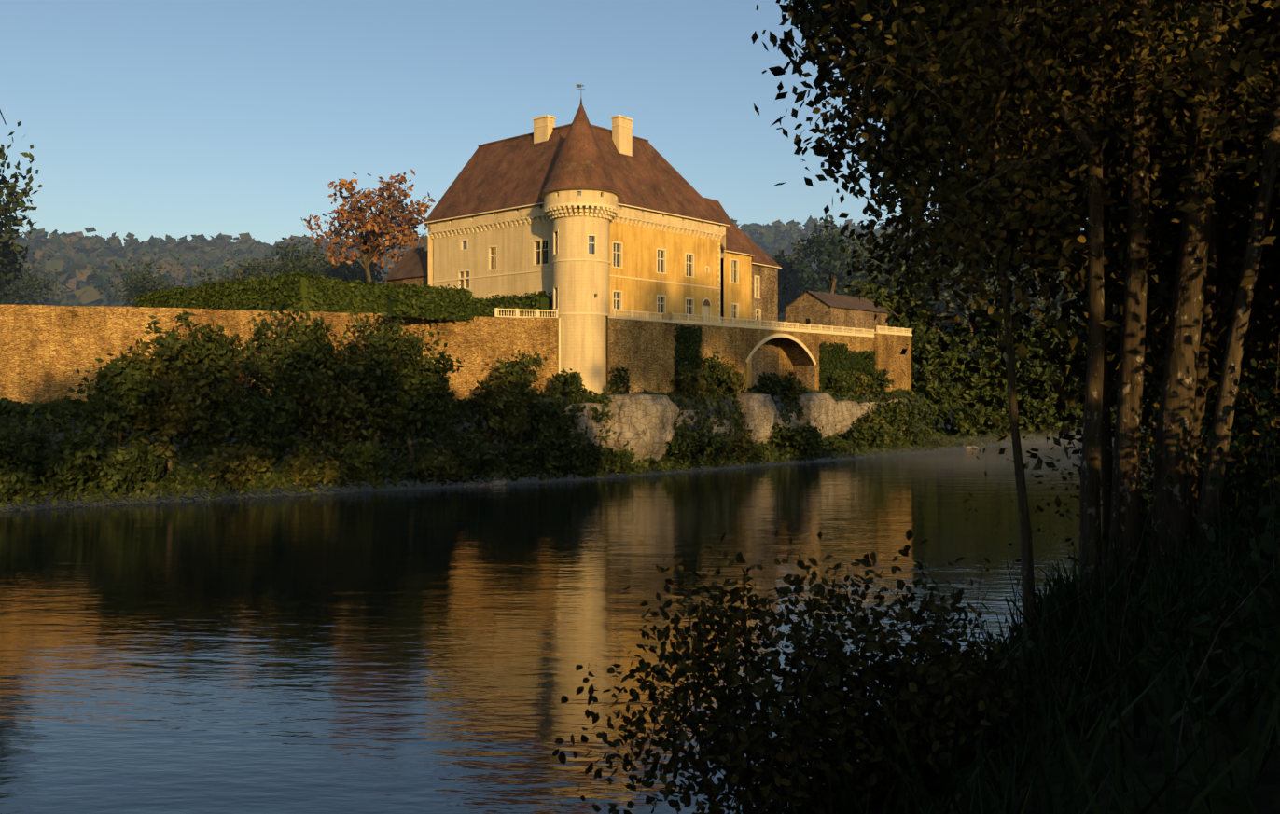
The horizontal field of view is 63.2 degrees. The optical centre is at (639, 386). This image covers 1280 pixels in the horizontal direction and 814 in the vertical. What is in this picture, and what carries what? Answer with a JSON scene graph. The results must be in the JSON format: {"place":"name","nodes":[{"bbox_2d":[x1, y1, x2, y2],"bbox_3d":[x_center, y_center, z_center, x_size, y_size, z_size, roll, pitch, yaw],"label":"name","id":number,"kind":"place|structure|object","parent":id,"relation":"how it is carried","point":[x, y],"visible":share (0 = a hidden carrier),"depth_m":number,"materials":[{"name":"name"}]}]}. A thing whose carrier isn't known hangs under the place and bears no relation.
{"place":"outdoors","nodes":[
{"label":"outdoors","id":0,"kind":"place"},
{"bbox_2d":[0,0,1151,475],"label":"sky","id":1,"kind":"structure","parent":0,"point":[143,118],"materials":[{"name":"blue"}]},
{"bbox_2d":[0,438,1201,813],"bbox_3d":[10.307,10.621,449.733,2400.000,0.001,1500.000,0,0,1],"label":"river water","id":2,"kind":"structure","parent":0,"point":[427,651],"depth_m":48.49,"materials":[{"name":"blue liquid"}]},
{"bbox_2d":[0,291,1279,813],"bbox_3d":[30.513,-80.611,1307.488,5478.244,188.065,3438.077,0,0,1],"label":"ground","id":3,"kind":"structure","parent":0,"point":[1265,797],"depth_m":5.21,"materials":[{"name":"green plant"}]},
{"bbox_2d":[0,215,34,297],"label":"tree","id":4,"kind":"object","parent":3,"relation":"on","point":[4,255],"visible":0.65,"depth_m":158.80,"materials":[{"name":"green plant"}]},
{"bbox_2d":[0,255,34,305],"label":"park tree","id":5,"kind":"object","parent":3,"relation":"on","point":[2,301],"visible":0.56,"depth_m":215.64,"materials":[{"name":"green plant"}]},
{"bbox_2d":[0,121,42,281],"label":"tree","id":6,"kind":"object","parent":3,"relation":"on","point":[6,209],"visible":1,"depth_m":131.86,"materials":[{"name":"green plant"}]},
{"bbox_2d":[0,458,49,500],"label":"shrub","id":7,"kind":"object","parent":3,"relation":"on","point":[16,481],"visible":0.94,"depth_m":88.81,"materials":[{"name":"green plant"}]},
{"bbox_2d":[0,422,51,472],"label":"bank tree","id":8,"kind":"object","parent":3,"relation":"on","point":[22,447],"visible":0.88,"depth_m":89.38,"materials":[{"name":"green plant"}]},
{"bbox_2d":[0,245,69,305],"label":"park tree","id":9,"kind":"object","parent":3,"relation":"on","point":[28,287],"visible":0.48,"depth_m":252.20,"materials":[{"name":"green plant"}]},
{"bbox_2d":[35,432,123,491],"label":"shrub","id":10,"kind":"object","parent":3,"relation":"on","point":[77,464],"visible":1,"depth_m":91.32,"materials":[{"name":"green plant"}]},
{"bbox_2d":[66,348,167,446],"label":"bank tree","id":11,"kind":"object","parent":3,"relation":"on","point":[126,397],"visible":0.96,"depth_m":93.67,"materials":[{"name":"green plant"}]},
{"bbox_2d":[96,440,166,493],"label":"shrub","id":12,"kind":"object","parent":3,"relation":"on","point":[140,463],"visible":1,"depth_m":92.89,"materials":[{"name":"green plant"}]},
{"bbox_2d":[91,240,197,306],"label":"park tree","id":13,"kind":"object","parent":3,"relation":"on","point":[140,286],"visible":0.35,"depth_m":238.29,"materials":[{"name":"green plant"}]},
{"bbox_2d":[95,337,227,473],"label":"bank tree","id":14,"kind":"object","parent":3,"relation":"on","point":[186,400],"visible":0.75,"depth_m":96.29,"materials":[{"name":"green plant"}]},
{"bbox_2d":[130,309,245,445],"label":"bank tree","id":15,"kind":"object","parent":3,"relation":"on","point":[212,352],"visible":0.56,"depth_m":99.25,"materials":[{"name":"green plant"}]},
{"bbox_2d":[191,250,274,287],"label":"park tree","id":16,"kind":"object","parent":3,"relation":"on","point":[241,271],"visible":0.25,"depth_m":232.36,"materials":[{"name":"green plant"}]},
{"bbox_2d":[190,434,278,488],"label":"shrub","id":17,"kind":"object","parent":3,"relation":"on","point":[243,464],"visible":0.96,"depth_m":97.29,"materials":[{"name":"green plant"}]},
{"bbox_2d":[196,339,306,471],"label":"bank tree","id":18,"kind":"object","parent":3,"relation":"on","point":[256,414],"visible":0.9,"depth_m":99.53,"materials":[{"name":"green plant"}]},
{"bbox_2d":[212,285,343,445],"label":"bank tree","id":19,"kind":"object","parent":3,"relation":"on","point":[313,351],"visible":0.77,"depth_m":103.11,"materials":[{"name":"green plant"}]},
{"bbox_2d":[0,304,560,403],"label":"rampart wall","id":20,"kind":"structure","parent":3,"relation":"on","point":[47,352],"depth_m":107.61,"materials":[{"name":"stone"}]},
{"bbox_2d":[247,234,347,279],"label":"park tree","id":21,"kind":"object","parent":3,"relation":"on","point":[286,265],"visible":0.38,"depth_m":214.65,"materials":[{"name":"green plant"}]},
{"bbox_2d":[283,450,347,486],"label":"shrub","id":22,"kind":"object","parent":3,"relation":"on","point":[311,468],"visible":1,"depth_m":100.90,"materials":[{"name":"green plant"}]},
{"bbox_2d":[274,339,390,456],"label":"bank tree","id":23,"kind":"object","parent":3,"relation":"on","point":[345,402],"visible":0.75,"depth_m":103.67,"materials":[{"name":"green plant"}]},
{"bbox_2d":[289,242,388,283],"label":"park tree","id":24,"kind":"object","parent":3,"relation":"on","point":[341,271],"visible":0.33,"depth_m":199.42,"materials":[{"name":"green plant"}]},
{"bbox_2d":[132,268,552,322],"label":"hedge","id":25,"kind":"object","parent":3,"relation":"on","point":[251,286],"depth_m":124.01,"materials":[{"name":"green plant"}]},
{"bbox_2d":[320,432,393,483],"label":"bank tree","id":26,"kind":"object","parent":3,"relation":"on","point":[357,458],"visible":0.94,"depth_m":103.53,"materials":[{"name":"green plant"}]},
{"bbox_2d":[301,168,434,282],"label":"autumn oak","id":27,"kind":"object","parent":3,"relation":"on","point":[373,231],"visible":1,"depth_m":170.95,"materials":[{"name":"orange plant"}]},
{"bbox_2d":[308,304,427,447],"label":"bank tree","id":28,"kind":"object","parent":3,"relation":"on","point":[379,346],"visible":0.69,"depth_m":106.43,"materials":[{"name":"green plant"}]},
{"bbox_2d":[365,346,464,463],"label":"bank tree","id":29,"kind":"object","parent":3,"relation":"on","point":[409,424],"visible":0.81,"depth_m":107.99,"materials":[{"name":"green plant"}]},
{"bbox_2d":[402,321,460,447],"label":"bank tree","id":30,"kind":"object","parent":3,"relation":"on","point":[445,394],"visible":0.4,"depth_m":109.50,"materials":[{"name":"green plant"}]},
{"bbox_2d":[408,444,473,481],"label":"bank tree","id":31,"kind":"object","parent":3,"relation":"on","point":[434,466],"visible":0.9,"depth_m":106.99,"materials":[{"name":"green plant"}]},
{"bbox_2d":[470,363,539,452],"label":"bank tree","id":32,"kind":"object","parent":3,"relation":"on","point":[505,403],"visible":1,"depth_m":113.10,"materials":[{"name":"green plant"}]},
{"bbox_2d":[473,348,548,444],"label":"bank tree","id":33,"kind":"object","parent":3,"relation":"on","point":[513,368],"visible":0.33,"depth_m":117.05,"materials":[{"name":"green plant"}]},
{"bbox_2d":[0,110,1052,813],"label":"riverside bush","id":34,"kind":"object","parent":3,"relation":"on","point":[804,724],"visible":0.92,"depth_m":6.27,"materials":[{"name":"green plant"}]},
{"bbox_2d":[521,390,591,461],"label":"bank tree","id":35,"kind":"object","parent":3,"relation":"on","point":[550,423],"visible":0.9,"depth_m":117.03,"materials":[{"name":"green plant"}]},
{"bbox_2d":[0,214,1114,335],"bbox_3d":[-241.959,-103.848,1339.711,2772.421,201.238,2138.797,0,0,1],"label":"hill forest","id":36,"kind":"object","parent":3,"relation":"on","point":[75,257],"visible":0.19,"depth_m":414.78,"materials":[{"name":"green plant"}]},
{"bbox_2d":[0,384,1147,508],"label":"riverbank","id":37,"kind":"structure","parent":3,"relation":"on","point":[59,412],"depth_m":110.29,"materials":[{"name":"green plant"}]},
{"bbox_2d":[547,368,585,399],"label":"ledge shrub","id":38,"kind":"object","parent":37,"relation":"on","point":[563,382],"visible":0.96,"depth_m":120.62,"materials":[{"name":"green plant"}]},
{"bbox_2d":[669,361,708,403],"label":"ledge shrub","id":39,"kind":"object","parent":37,"relation":"on","point":[689,380],"visible":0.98,"depth_m":133.24,"materials":[{"name":"green plant"}]},
{"bbox_2d":[685,349,731,403],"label":"ledge shrub","id":40,"kind":"object","parent":37,"relation":"on","point":[719,376],"visible":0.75,"depth_m":135.90,"materials":[{"name":"green plant"}]},
{"bbox_2d":[721,358,747,397],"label":"ledge shrub","id":41,"kind":"object","parent":37,"relation":"on","point":[738,381],"visible":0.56,"depth_m":139.44,"materials":[{"name":"green plant"}]},
{"bbox_2d":[755,371,793,395],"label":"ledge shrub","id":42,"kind":"object","parent":37,"relation":"on","point":[774,383],"visible":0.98,"depth_m":147.22,"materials":[{"name":"green plant"}]},
{"bbox_2d":[826,369,855,396],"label":"ledge shrub","id":43,"kind":"object","parent":37,"relation":"on","point":[841,383],"visible":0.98,"depth_m":160.85,"materials":[{"name":"green plant"}]},
{"bbox_2d":[862,368,896,396],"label":"ledge shrub","id":44,"kind":"object","parent":37,"relation":"on","point":[879,382],"visible":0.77,"depth_m":169.80,"materials":[{"name":"green plant"}]},
{"bbox_2d":[552,440,609,477],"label":"bank tree","id":45,"kind":"object","parent":3,"relation":"on","point":[577,460],"visible":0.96,"depth_m":115.63,"materials":[{"name":"green plant"}]},
{"bbox_2d":[552,386,616,446],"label":"bank tree","id":46,"kind":"object","parent":3,"relation":"on","point":[599,399],"visible":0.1,"depth_m":121.06,"materials":[{"name":"green plant"}]},
{"bbox_2d":[590,440,635,473],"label":"shrub","id":47,"kind":"object","parent":3,"relation":"on","point":[617,461],"visible":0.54,"depth_m":119.52,"materials":[{"name":"green plant"}]},
{"bbox_2d":[383,236,890,333],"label":"outbuildings","id":48,"kind":"structure","parent":3,"relation":"on","point":[410,267],"depth_m":178.12,"materials":[{"name":"brown stone"}]},
{"bbox_2d":[662,424,701,466],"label":"shrub","id":49,"kind":"object","parent":3,"relation":"on","point":[681,444],"visible":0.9,"depth_m":127.75,"materials":[{"name":"green plant"}]},
{"bbox_2d":[692,430,734,463],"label":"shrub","id":50,"kind":"object","parent":3,"relation":"on","point":[710,445],"visible":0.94,"depth_m":131.50,"materials":[{"name":"green plant"}]},
{"bbox_2d":[463,392,979,486],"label":"cliff rock","id":51,"kind":"object","parent":3,"relation":"on","point":[642,424],"visible":0.42,"depth_m":128.34,"materials":[{"name":"stone"}]},
{"bbox_2d":[423,83,781,396],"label":"chateau","id":52,"kind":"structure","parent":51,"relation":"on","point":[585,221],"depth_m":137.83,"materials":[{"name":"paint"}]},
{"bbox_2d":[607,316,912,395],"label":"terrace bridge","id":53,"kind":"structure","parent":51,"relation":"on","point":[642,349],"depth_m":144.76,"materials":[{"name":"stone"}]},
{"bbox_2d":[494,307,911,335],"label":"balustrade","id":54,"kind":"object","parent":53,"relation":"on","point":[772,325],"visible":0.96,"depth_m":143.48,"materials":[{"name":"beige stone"}]},
{"bbox_2d":[607,323,876,395],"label":"ivy on terrace wall","id":55,"kind":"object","parent":53,"relation":"attached to","point":[843,365],"visible":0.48,"depth_m":161.44,"materials":[{"name":"green plant"}]},
{"bbox_2d":[781,370,803,401],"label":"ledge shrub","id":56,"kind":"object","parent":51,"relation":"on","point":[792,390],"visible":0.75,"depth_m":150.77,"materials":[{"name":"green plant"}]},
{"bbox_2d":[848,370,876,400],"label":"ledge shrub","id":57,"kind":"object","parent":51,"relation":"on","point":[860,384],"visible":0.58,"depth_m":166.17,"materials":[{"name":"green plant"}]},
{"bbox_2d":[713,423,761,459],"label":"shrub","id":58,"kind":"object","parent":3,"relation":"on","point":[743,444],"visible":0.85,"depth_m":135.92,"materials":[{"name":"green plant"}]},
{"bbox_2d":[766,421,816,452],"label":"shrub","id":59,"kind":"object","parent":3,"relation":"on","point":[784,437],"visible":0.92,"depth_m":144.12,"materials":[{"name":"green plant"}]},
{"bbox_2d":[771,234,816,328],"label":"park tree","id":60,"kind":"object","parent":3,"relation":"on","point":[787,276],"visible":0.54,"depth_m":235.61,"materials":[{"name":"green plant"}]},
{"bbox_2d":[789,419,826,454],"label":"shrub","id":61,"kind":"object","parent":3,"relation":"on","point":[816,433],"visible":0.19,"depth_m":146.27,"materials":[{"name":"green plant"}]},
{"bbox_2d":[786,214,862,296],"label":"park tree","id":62,"kind":"object","parent":3,"relation":"on","point":[829,257],"visible":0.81,"depth_m":216.09,"materials":[{"name":"green plant"}]},
{"bbox_2d":[820,234,867,294],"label":"park tree","id":63,"kind":"object","parent":3,"relation":"on","point":[855,242],"visible":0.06,"depth_m":256.06,"materials":[{"name":"green plant"}]},
{"bbox_2d":[819,236,893,302],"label":"park tree","id":64,"kind":"object","parent":3,"relation":"on","point":[864,255],"visible":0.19,"depth_m":219.28,"materials":[{"name":"green plant"}]},
{"bbox_2d":[845,418,892,448],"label":"shrub","id":65,"kind":"object","parent":3,"relation":"on","point":[862,433],"visible":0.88,"depth_m":157.05,"materials":[{"name":"green plant"}]},
{"bbox_2d":[843,278,896,329],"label":"tree","id":66,"kind":"object","parent":3,"relation":"on","point":[865,288],"visible":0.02,"depth_m":206.03,"materials":[{"name":"green plant"}]},
{"bbox_2d":[850,413,894,444],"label":"shrub","id":67,"kind":"object","parent":3,"relation":"on","point":[874,422],"visible":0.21,"depth_m":160.47,"materials":[{"name":"green plant"}]},
{"bbox_2d":[855,403,904,443],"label":"shrub","id":68,"kind":"object","parent":3,"relation":"on","point":[889,421],"visible":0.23,"depth_m":163.57,"materials":[{"name":"green plant"}]},
{"bbox_2d":[861,230,915,309],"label":"park tree","id":69,"kind":"object","parent":3,"relation":"on","point":[887,267],"visible":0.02,"depth_m":226.46,"materials":[{"name":"green plant"}]},
{"bbox_2d":[866,260,940,345],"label":"tree","id":70,"kind":"object","parent":3,"relation":"on","point":[911,318],"visible":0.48,"depth_m":211.13,"materials":[{"name":"green plant"}]},
{"bbox_2d":[874,388,938,440],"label":"shrub","id":71,"kind":"object","parent":3,"relation":"on","point":[896,409],"visible":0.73,"depth_m":167.83,"materials":[{"name":"green plant"}]},
{"bbox_2d":[882,276,947,339],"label":"tree","id":72,"kind":"object","parent":3,"relation":"on","point":[938,324],"depth_m":225.19,"materials":[{"name":"green plant"}]},
{"bbox_2d":[890,236,961,347],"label":"park tree","id":73,"kind":"object","parent":3,"relation":"on","point":[939,312],"visible":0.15,"depth_m":222.84,"materials":[{"name":"green plant"}]},
{"bbox_2d":[920,366,962,431],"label":"weeping tree","id":74,"kind":"object","parent":3,"relation":"on","point":[933,389],"visible":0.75,"depth_m":179.99,"materials":[{"name":"green plant"}]},
{"bbox_2d":[919,220,963,334],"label":"park tree","id":75,"kind":"object","parent":3,"relation":"on","point":[944,326],"visible":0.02,"depth_m":237.03,"materials":[{"name":"green plant"}]},
{"bbox_2d":[906,326,978,404],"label":"tree","id":76,"kind":"object","parent":3,"relation":"on","point":[928,362],"visible":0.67,"depth_m":186.55,"materials":[{"name":"green plant"}]},
{"bbox_2d":[932,303,983,344],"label":"tree","id":77,"kind":"object","parent":3,"relation":"on","point":[949,332],"depth_m":245.81,"materials":[{"name":"green plant"}]},
{"bbox_2d":[924,260,1011,352],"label":"park tree","id":78,"kind":"object","parent":3,"relation":"on","point":[946,295],"visible":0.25,"depth_m":202.72,"materials":[{"name":"green plant"}]},
{"bbox_2d":[945,400,992,439],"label":"bush","id":79,"kind":"object","parent":3,"relation":"on","point":[964,429],"visible":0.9,"depth_m":175.99,"materials":[{"name":"green plant"}]},
{"bbox_2d":[949,401,995,434],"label":"bush","id":80,"kind":"object","parent":3,"relation":"on","point":[965,408],"visible":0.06,"depth_m":185.28,"materials":[{"name":"green plant"}]},
{"bbox_2d":[950,397,997,441],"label":"bush","id":81,"kind":"object","parent":3,"relation":"on","point":[982,427],"visible":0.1,"depth_m":179.61,"materials":[{"name":"green plant"}]},
{"bbox_2d":[940,319,1024,412],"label":"tree","id":82,"kind":"object","parent":3,"relation":"on","point":[973,394],"visible":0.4,"depth_m":190.57,"materials":[{"name":"green plant"}]},
{"bbox_2d":[958,250,1011,340],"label":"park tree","id":83,"kind":"object","parent":3,"relation":"on","point":[990,265],"depth_m":231.61,"materials":[{"name":"green plant"}]},
{"bbox_2d":[946,287,1031,347],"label":"tree","id":84,"kind":"object","parent":3,"relation":"on","point":[962,330],"visible":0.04,"depth_m":230.17,"materials":[{"name":"green plant"}]},
{"bbox_2d":[986,404,1010,437],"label":"bush","id":85,"kind":"object","parent":3,"relation":"on","point":[1001,423],"visible":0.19,"depth_m":187.01,"materials":[{"name":"green plant"}]},
{"bbox_2d":[958,296,1039,400],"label":"tree","id":86,"kind":"object","parent":3,"relation":"on","point":[996,341],"visible":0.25,"depth_m":198.27,"materials":[{"name":"green plant"}]},
{"bbox_2d":[728,306,1279,813],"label":"understorey","id":87,"kind":"object","parent":3,"relation":"on","point":[1061,621],"visible":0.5,"depth_m":5.65,"materials":[{"name":"green plant"}]},
{"bbox_2d":[984,387,1032,436],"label":"bush","id":88,"kind":"object","parent":3,"relation":"on","point":[1023,430],"visible":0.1,"depth_m":193.15,"materials":[{"name":"green plant"}]},
{"bbox_2d":[991,389,1028,433],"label":"bush","id":89,"kind":"object","parent":3,"relation":"on","point":[1005,405],"visible":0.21,"depth_m":188.40,"materials":[{"name":"green plant"}]},
{"bbox_2d":[751,0,1279,522],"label":"tree","id":90,"kind":"object","parent":3,"relation":"on","point":[1232,226],"visible":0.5,"depth_m":11.67,"materials":[{"name":"green plant"}]},
{"bbox_2d":[788,0,1279,636],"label":"alder clump","id":91,"kind":"object","parent":3,"relation":"on","point":[1178,506],"visible":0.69,"depth_m":10.19,"materials":[{"name":"green plant"}]},
{"bbox_2d":[793,0,1143,361],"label":"alder boughs","id":92,"kind":"object","parent":91,"relation":"attached to","point":[935,55],"visible":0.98,"depth_m":9.28,"materials":[{"name":"green plant"}]},
{"bbox_2d":[1002,313,1071,408],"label":"tree","id":93,"kind":"object","parent":3,"relation":"on","point":[1035,370],"visible":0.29,"depth_m":199.25,"materials":[{"name":"green plant"}]},
{"bbox_2d":[996,263,1078,337],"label":"park tree","id":94,"kind":"object","parent":3,"relation":"on","point":[1038,303],"visible":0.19,"depth_m":208.21,"materials":[{"name":"green plant"}]},
{"bbox_2d":[1016,395,1057,436],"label":"bush","id":95,"kind":"object","parent":3,"relation":"on","point":[1030,408],"visible":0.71,"depth_m":194.52,"materials":[{"name":"green plant"}]},
{"bbox_2d":[1024,403,1064,437],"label":"bush","id":96,"kind":"object","parent":3,"relation":"on","point":[1051,429],"visible":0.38,"depth_m":196.45,"materials":[{"name":"green plant"}]},
{"bbox_2d":[1022,246,1071,337],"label":"park tree","id":97,"kind":"object","parent":3,"relation":"on","point":[1064,273],"depth_m":235.69,"materials":[{"name":"green plant"}]},
{"bbox_2d":[1025,320,1085,417],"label":"tree","id":98,"kind":"object","parent":3,"relation":"on","point":[1060,377],"visible":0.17,"depth_m":207.61,"materials":[{"name":"green plant"}]},
{"bbox_2d":[1037,400,1083,436],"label":"bush","id":99,"kind":"object","parent":3,"relation":"on","point":[1065,414],"visible":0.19,"depth_m":198.74,"materials":[{"name":"green plant"}]},
{"bbox_2d":[1049,272,1083,334],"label":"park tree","id":100,"kind":"object","parent":3,"relation":"on","point":[1073,311],"depth_m":247.79,"materials":[{"name":"green plant"}]},
{"bbox_2d":[1054,397,1083,435],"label":"bush","id":101,"kind":"object","parent":3,"relation":"on","point":[1078,413],"visible":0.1,"depth_m":204.13,"materials":[{"name":"green plant"}]},
{"bbox_2d":[1053,384,1084,431],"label":"bush","id":102,"kind":"object","parent":3,"relation":"on","point":[1079,406],"depth_m":211.64,"materials":[{"name":"green plant"}]},
{"bbox_2d":[1051,334,1110,397],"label":"tree","id":103,"kind":"object","parent":3,"relation":"on","point":[1073,380],"visible":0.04,"depth_m":214.96,"materials":[{"name":"green plant"}]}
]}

